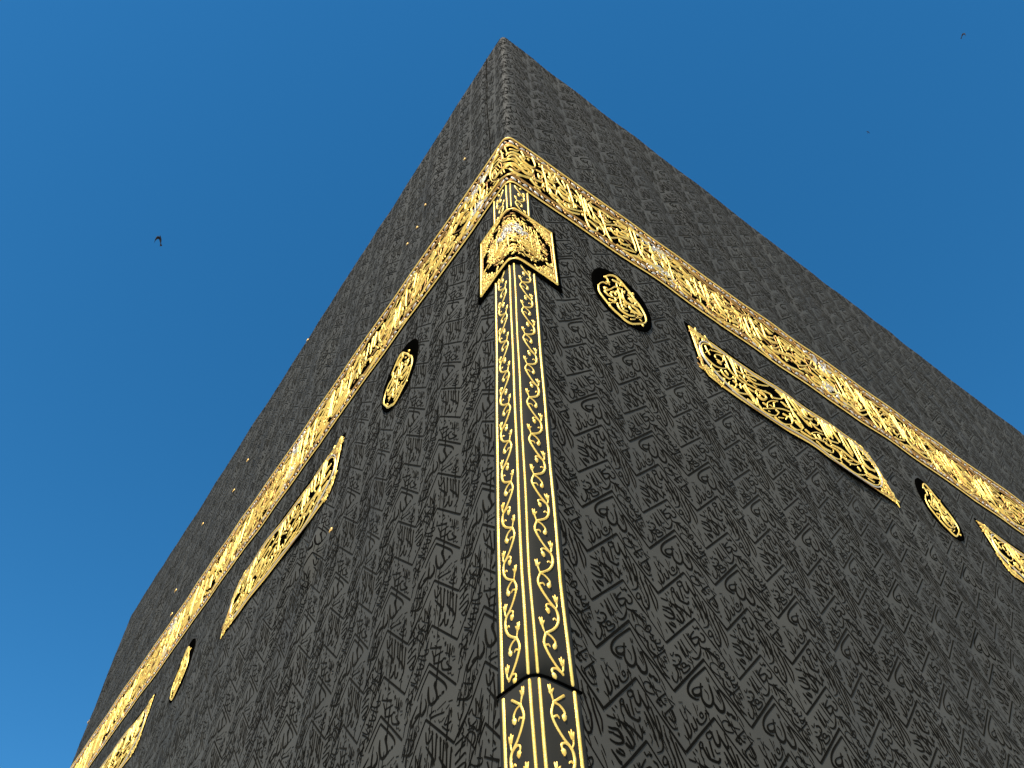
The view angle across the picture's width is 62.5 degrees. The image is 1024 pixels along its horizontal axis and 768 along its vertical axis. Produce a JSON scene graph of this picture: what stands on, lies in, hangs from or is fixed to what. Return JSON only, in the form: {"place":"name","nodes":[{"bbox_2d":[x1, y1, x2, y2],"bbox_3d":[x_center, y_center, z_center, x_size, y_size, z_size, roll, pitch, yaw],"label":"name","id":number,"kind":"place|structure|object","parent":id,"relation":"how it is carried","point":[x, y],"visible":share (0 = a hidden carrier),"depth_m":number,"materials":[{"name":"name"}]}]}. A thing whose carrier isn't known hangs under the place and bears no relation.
{"place":"outdoors","nodes":[
{"label":"outdoors","id":0,"kind":"place"},
{"bbox_2d":[154,236,161,245],"bbox_3d":[-14.427,-5.879,34.492,0.233,0.390,0.445,-5,-90,0],"label":"bird","id":1,"kind":"object","parent":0,"point":[158,237],"visible":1,"depth_m":34.60},
{"bbox_2d":[0,0,1023,767],"label":"sky","id":2,"kind":"structure","parent":0,"point":[266,144],"materials":[{"name":"blue"}]},
{"label":"ground","id":3,"kind":"structure","parent":0,"visible":0},
{"bbox_2d":[70,37,1023,767],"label":"draped building","id":4,"kind":"structure","parent":3,"relation":"on","point":[582,433],"depth_m":6.04,"materials":[{"name":"black fabric"}]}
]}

